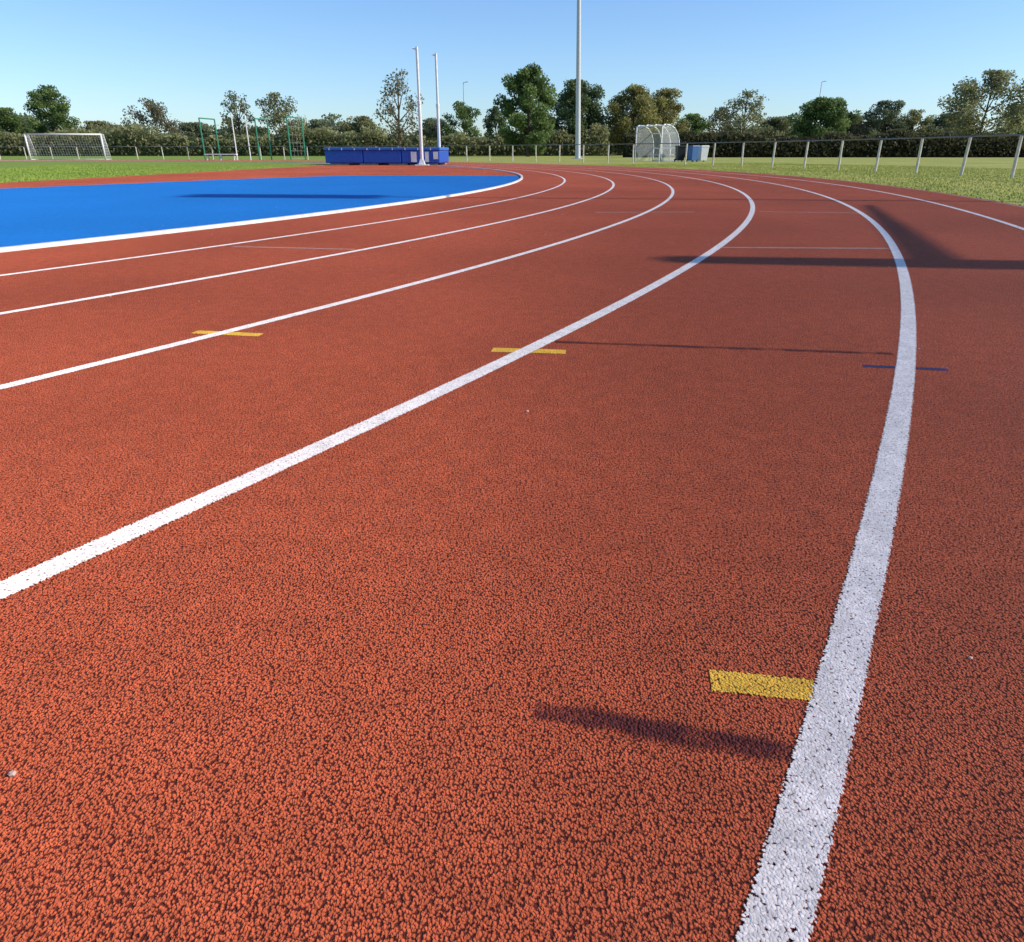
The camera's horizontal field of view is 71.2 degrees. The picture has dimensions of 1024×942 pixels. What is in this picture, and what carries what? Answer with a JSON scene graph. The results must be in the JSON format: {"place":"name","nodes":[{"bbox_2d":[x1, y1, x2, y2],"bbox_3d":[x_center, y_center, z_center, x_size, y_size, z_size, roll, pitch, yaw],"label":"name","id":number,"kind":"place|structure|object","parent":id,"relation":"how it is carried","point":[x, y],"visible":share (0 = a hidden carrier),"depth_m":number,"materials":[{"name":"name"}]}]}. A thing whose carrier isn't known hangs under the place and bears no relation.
{"place":"outdoors","nodes":[
{"label":"outdoors","id":0,"kind":"place"},
{"bbox_2d":[0,160,1023,941],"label":"running track","id":1,"kind":"structure","parent":0,"point":[298,700],"depth_m":1.25,"materials":[{"name":"rubber"}]},
{"bbox_2d":[204,154,237,159],"bbox_3d":[-24.000,-25.925,59.062,2.600,0.511,0.500,0,24,0],"label":"trestle bench","id":2,"kind":"object","parent":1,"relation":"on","point":[221,155],"visible":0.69,"depth_m":58.75,"materials":[{"name":"white metal"}]},
{"bbox_2d":[193,330,262,335],"bbox_3d":[-1.141,-0.552,2.868,0.291,0.001,0.058,4,24,9],"label":"yellow lane mark","id":3,"kind":"object","parent":1,"relation":"on","point":[231,333],"visible":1,"depth_m":2.87,"materials":[{"name":"paint"}]},
{"bbox_2d":[0,165,565,275],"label":"lane line","id":4,"kind":"object","parent":1,"relation":"on","point":[564,181],"visible":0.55,"depth_m":5.85,"materials":[{"name":"paint"}]},
{"bbox_2d":[232,246,350,249],"bbox_3d":[-1.660,-1.689,5.412,0.996,0.001,0.046,4,24,9],"label":"cross lane line","id":5,"kind":"object","parent":1,"relation":"on","point":[292,247],"visible":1,"depth_m":5.43,"materials":[{"name":"paint"}]},
{"bbox_2d":[0,161,614,314],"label":"lane line","id":6,"kind":"object","parent":1,"relation":"on","point":[151,287],"visible":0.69,"depth_m":4.49,"materials":[{"name":"paint"}]},
{"bbox_2d":[0,160,673,388],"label":"lane line","id":7,"kind":"object","parent":1,"relation":"on","point":[43,376],"visible":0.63,"depth_m":3.10,"materials":[{"name":"paint"}]},
{"bbox_2d":[0,160,754,598],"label":"lane line","id":8,"kind":"object","parent":1,"relation":"on","point":[58,564],"visible":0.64,"depth_m":1.67,"materials":[{"name":"paint"}]},
{"bbox_2d":[7,205,1018,776],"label":"scattered stones","id":9,"kind":"object","parent":1,"relation":"on","point":[11,773],"visible":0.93,"depth_m":0.84,"materials":[{"name":"grey stone"}]},
{"bbox_2d":[491,348,565,353],"bbox_3d":[0.061,-0.441,2.618,0.271,0.001,0.063,3,24,6],"label":"yellow lane mark","id":10,"kind":"object","parent":1,"relation":"on","point":[554,351],"visible":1,"depth_m":2.62,"materials":[{"name":"paint"}]},
{"bbox_2d":[239,160,916,941],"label":"lane line","id":11,"kind":"object","parent":1,"relation":"on","point":[785,896],"visible":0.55,"depth_m":0.93,"materials":[{"name":"paint"}]},
{"bbox_2d":[279,160,1023,229],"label":"lane line","id":12,"kind":"object","parent":1,"relation":"on","point":[1013,225],"visible":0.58,"depth_m":9.47,"materials":[{"name":"paint"}]},
{"bbox_2d":[533,702,794,762],"bbox_3d":[0.188,0.327,0.900,0.324,0.001,0.055,6,25,13],"label":"dark lane mark","id":13,"kind":"object","parent":1,"relation":"on","point":[613,721],"visible":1,"depth_m":0.90,"materials":[{"name":"paint"}]},
{"bbox_2d":[305,160,1023,207],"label":"track edge line","id":14,"kind":"object","parent":1,"relation":"on","point":[884,185],"visible":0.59,"depth_m":13.53,"materials":[{"name":"paint"}]},
{"bbox_2d":[555,341,893,354],"bbox_3d":[0.769,-0.459,2.660,1.224,0.001,0.048,3,24,8],"label":"dark lane mark","id":15,"kind":"object","parent":1,"relation":"on","point":[717,346],"visible":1,"depth_m":2.66,"materials":[{"name":"paint"}]},
{"bbox_2d":[709,669,814,699],"bbox_3d":[0.343,0.292,0.977,0.140,0.001,0.048,4,24,8],"label":"yellow lane mark","id":16,"kind":"object","parent":1,"relation":"on","point":[785,687],"visible":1,"depth_m":0.98,"materials":[{"name":"paint"}]},
{"bbox_2d":[722,247,887,248],"bbox_3d":[2.208,-1.689,5.412,1.246,0.001,0.069,1,24,3],"label":"cross lane line","id":17,"kind":"object","parent":1,"relation":"on","point":[804,247],"visible":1,"depth_m":5.43,"materials":[{"name":"paint"}]},
{"bbox_2d":[863,365,948,370],"bbox_3d":[1.327,-0.349,2.413,0.266,0.001,0.034,4,24,9],"label":"blue lane mark","id":18,"kind":"object","parent":1,"relation":"on","point":[925,368],"visible":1,"depth_m":2.41,"materials":[{"name":"paint"}]},
{"bbox_2d":[0,155,1023,205],"bbox_3d":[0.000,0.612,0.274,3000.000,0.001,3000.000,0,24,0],"label":"ground","id":19,"kind":"structure","parent":0,"point":[982,163],"depth_m":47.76,"materials":[{"name":"green plant"}]},
{"bbox_2d":[0,107,34,137],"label":"tree","id":20,"kind":"object","parent":19,"relation":"on","point":[10,121],"visible":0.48,"depth_m":134.33,"materials":[{"name":"green plant"}]},
{"bbox_2d":[22,84,80,137],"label":"tree","id":21,"kind":"object","parent":19,"relation":"on","point":[57,116],"visible":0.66,"depth_m":122.05,"materials":[{"name":"green plant"}]},
{"bbox_2d":[23,133,111,159],"bbox_3d":[-39.535,-28.939,63.810,6.287,2.119,1.690,-4,24,-9],"label":"football goal","id":22,"kind":"object","parent":19,"relation":"on","point":[62,134],"visible":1,"depth_m":63.86,"materials":[{"name":"white metal"}]},
{"bbox_2d":[73,120,120,136],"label":"tree","id":23,"kind":"object","parent":19,"relation":"on","point":[98,124],"visible":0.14,"depth_m":133.90,"materials":[{"name":"green plant"}]},
{"bbox_2d":[120,97,182,137],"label":"tree","id":24,"kind":"object","parent":19,"relation":"on","point":[153,108],"visible":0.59,"depth_m":124.69,"materials":[{"name":"green plant"}]},
{"bbox_2d":[0,164,318,182],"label":"infield grass","id":25,"kind":"structure","parent":19,"relation":"on","point":[70,173],"depth_m":27.33,"materials":[{"name":"green plant"}]},
{"bbox_2d":[177,122,215,137],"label":"tree","id":26,"kind":"object","parent":19,"relation":"on","point":[190,129],"visible":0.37,"depth_m":133.87,"materials":[{"name":"green plant"}]},
{"bbox_2d":[220,90,255,137],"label":"tree","id":27,"kind":"object","parent":19,"relation":"on","point":[234,106],"visible":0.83,"depth_m":125.14,"materials":[{"name":"green plant"}]},
{"bbox_2d":[198,114,305,159],"bbox_3d":[-22.044,-28.523,61.187,7.908,3.500,3.120,0,24,0],"label":"throwing cage","id":28,"kind":"object","parent":19,"relation":"on","point":[199,118],"visible":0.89,"depth_m":60.69,"materials":[{"name":"green metal"}]},
{"bbox_2d":[0,164,520,188],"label":"infield apron","id":29,"kind":"object","parent":19,"relation":"on","point":[354,170],"visible":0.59,"depth_m":22.79,"materials":[{"name":"rubber"}]},
{"bbox_2d":[0,175,518,246],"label":"blue fan area","id":30,"kind":"object","parent":29,"relation":"on","point":[31,215],"visible":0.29,"depth_m":10.63,"materials":[{"name":"rubber"}]},
{"bbox_2d":[324,147,448,164],"bbox_3d":[-6.826,-17.492,39.711,6.240,0.880,3.650,1,24,3],"label":"jump landing mat","id":31,"kind":"object","parent":29,"relation":"on","point":[376,155],"visible":0.95,"depth_m":38.08,"materials":[{"name":"blue plastic"}]},
{"bbox_2d":[412,47,428,165],"bbox_3d":[-4.620,-18.126,35.712,0.700,5.300,0.500,0,24,0],"label":"vault standard","id":32,"kind":"object","parent":29,"relation":"on","point":[421,162],"visible":0.97,"depth_m":35.81,"materials":[{"name":"white metal"}]},
{"bbox_2d":[432,53,445,163],"bbox_3d":[-4.150,-20.198,40.044,0.700,5.550,0.500,0,24,0],"label":"vault standard","id":33,"kind":"object","parent":29,"relation":"on","point":[437,112],"visible":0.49,"depth_m":39.90,"materials":[{"name":"white metal"}]},
{"bbox_2d":[0,161,522,252],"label":"kerb","id":34,"kind":"structure","parent":19,"relation":"on","point":[83,240],"depth_m":6.99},
{"bbox_2d":[249,92,308,137],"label":"tree","id":35,"kind":"object","parent":19,"relation":"on","point":[277,116],"visible":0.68,"depth_m":124.56,"materials":[{"name":"green plant"}]},
{"bbox_2d":[0,137,608,155],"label":"hedge","id":36,"kind":"object","parent":19,"relation":"on","point":[147,153],"visible":0.34,"depth_m":118.16,"materials":[{"name":"green plant"}]},
{"bbox_2d":[0,123,609,155],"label":"distant hedgerow","id":37,"kind":"object","parent":19,"relation":"on","point":[596,128],"visible":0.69,"depth_m":117.11,"materials":[{"name":"green plant"}]},
{"bbox_2d":[303,119,337,137],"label":"tree","id":38,"kind":"object","parent":19,"relation":"on","point":[316,123],"visible":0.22,"depth_m":133.99,"materials":[{"name":"green plant"}]},
{"bbox_2d":[338,115,388,137],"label":"tree","id":39,"kind":"object","parent":19,"relation":"on","point":[364,120],"visible":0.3,"depth_m":133.79,"materials":[{"name":"green plant"}]},
{"bbox_2d":[372,68,424,146],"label":"tree","id":40,"kind":"object","parent":19,"relation":"on","point":[398,130],"visible":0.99,"depth_m":104.99,"materials":[{"name":"green plant"}]},
{"bbox_2d":[227,133,622,154],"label":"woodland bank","id":41,"kind":"structure","parent":19,"relation":"on","point":[549,137],"depth_m":145.46,"materials":[{"name":"green plant"}]},
{"bbox_2d":[412,117,449,137],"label":"tree","id":42,"kind":"object","parent":19,"relation":"on","point":[429,129],"visible":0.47,"depth_m":133.85,"materials":[{"name":"green plant"}]},
{"bbox_2d":[440,101,482,137],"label":"tree","id":43,"kind":"object","parent":19,"relation":"on","point":[463,112],"visible":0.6,"depth_m":129.28,"materials":[{"name":"green plant"}]},
{"bbox_2d":[2,112,959,154],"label":"distant woodland","id":44,"kind":"object","parent":19,"relation":"on","point":[331,118],"visible":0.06,"depth_m":138.88,"materials":[{"name":"green plant"}]},
{"bbox_2d":[482,105,507,136],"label":"tree","id":45,"kind":"object","parent":19,"relation":"on","point":[494,117],"visible":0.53,"depth_m":134.19,"materials":[{"name":"green plant"}]},
{"bbox_2d":[0,134,1023,177],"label":"perimeter fence","id":46,"kind":"object","parent":19,"relation":"on","point":[964,159],"visible":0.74,"depth_m":33.74,"materials":[{"name":"grey metal"}]},
{"bbox_2d":[493,62,558,156],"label":"tree","id":47,"kind":"object","parent":19,"relation":"on","point":[527,86],"visible":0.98,"depth_m":98.90,"materials":[{"name":"green plant"}]},
{"bbox_2d":[572,0,582,158],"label":"floodlight mast","id":48,"kind":"object","parent":19,"relation":"on","point":[578,100],"visible":0.97,"depth_m":70.44,"materials":[{"name":"metal"}]},
{"bbox_2d":[549,79,609,137],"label":"tree","id":49,"kind":"object","parent":19,"relation":"on","point":[565,109],"visible":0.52,"depth_m":118.38,"materials":[{"name":"green plant"}]},
{"bbox_2d":[602,83,661,150],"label":"tree","id":50,"kind":"object","parent":19,"relation":"on","point":[637,100],"visible":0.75,"depth_m":119.63,"materials":[{"name":"green plant"}]},
{"bbox_2d":[634,124,679,161],"bbox_3d":[10.809,-24.353,53.087,1.810,2.496,3.090,-12,27,-25],"label":"team shelter","id":51,"kind":"object","parent":19,"relation":"on","point":[660,134],"visible":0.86,"depth_m":53.07,"materials":[{"name":"white metal"}]},
{"bbox_2d":[641,87,691,135],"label":"tree","id":52,"kind":"object","parent":19,"relation":"on","point":[668,109],"visible":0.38,"depth_m":123.96,"materials":[{"name":"green plant"}]},
{"bbox_2d":[674,146,685,161],"bbox_3d":[12.097,-22.853,51.487,0.614,1.060,0.815,-2,24,-5],"label":"wheeled bin","id":53,"kind":"object","parent":19,"relation":"on","point":[679,153],"visible":0.93,"depth_m":51.22,"materials":[{"name":"plastic"}]},
{"bbox_2d":[674,112,711,134],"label":"tree","id":54,"kind":"object","parent":19,"relation":"on","point":[697,122],"visible":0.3,"depth_m":133.48,"materials":[{"name":"green plant"}]},
{"bbox_2d":[686,145,699,161],"bbox_3d":[12.688,-22.322,50.298,0.614,1.060,0.815,-10,26,-21],"label":"wheeled bin","id":55,"kind":"object","parent":19,"relation":"on","point":[692,152],"visible":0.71,"depth_m":50.05,"materials":[{"name":"plastic"}]},
{"bbox_2d":[696,145,709,161],"bbox_3d":[13.544,-22.567,50.847,0.614,1.060,0.815,-5,25,-10],"label":"wheeled bin","id":56,"kind":"object","parent":19,"relation":"on","point":[703,152],"visible":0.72,"depth_m":50.55,"materials":[{"name":"white plastic"}]},
{"bbox_2d":[700,106,737,134],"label":"tree","id":57,"kind":"object","parent":19,"relation":"on","point":[714,122],"visible":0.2,"depth_m":134.23,"materials":[{"name":"green plant"}]},
{"bbox_2d":[715,88,768,135],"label":"tree","id":58,"kind":"object","parent":19,"relation":"on","point":[743,120],"visible":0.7,"depth_m":115.60,"materials":[{"name":"green plant"}]},
{"bbox_2d":[754,116,793,136],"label":"tree","id":59,"kind":"object","parent":19,"relation":"on","point":[776,126],"visible":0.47,"depth_m":133.53,"materials":[{"name":"green plant"}]},
{"bbox_2d":[622,128,1023,156],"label":"boundary hedge","id":60,"kind":"object","parent":19,"relation":"on","point":[893,133],"visible":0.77,"depth_m":87.82,"materials":[{"name":"green plant"}]},
{"bbox_2d":[786,96,863,136],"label":"tree","id":61,"kind":"object","parent":19,"relation":"on","point":[831,114],"visible":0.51,"depth_m":110.53,"materials":[{"name":"green plant"}]},
{"bbox_2d":[846,113,871,136],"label":"tree","id":62,"kind":"object","parent":19,"relation":"on","point":[859,130],"visible":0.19,"depth_m":134.22,"materials":[{"name":"green plant"}]},
{"bbox_2d":[861,99,908,136],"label":"tree","id":63,"kind":"object","parent":19,"relation":"on","point":[891,120],"visible":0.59,"depth_m":133.39,"materials":[{"name":"green plant"}]},
{"bbox_2d":[900,109,933,132],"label":"tree","id":64,"kind":"object","parent":19,"relation":"on","point":[913,117],"visible":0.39,"depth_m":133.63,"materials":[{"name":"green plant"}]},
{"bbox_2d":[926,113,958,131],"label":"tree","id":65,"kind":"object","parent":19,"relation":"on","point":[935,123],"visible":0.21,"depth_m":134.79,"materials":[{"name":"green plant"}]},
{"bbox_2d":[930,68,1023,135],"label":"tree","id":66,"kind":"object","parent":19,"relation":"on","point":[965,115],"visible":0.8,"depth_m":103.29,"materials":[{"name":"green plant"}]},
{"bbox_2d":[999,103,1023,136],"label":"tree","id":67,"kind":"object","parent":19,"relation":"on","point":[1022,132],"visible":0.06,"depth_m":119.70,"materials":[{"name":"green plant"}]},
{"bbox_2d":[0,0,1023,137],"label":"sky","id":68,"kind":"structure","parent":0,"point":[331,56],"materials":[{"name":"blue"}]}
]}

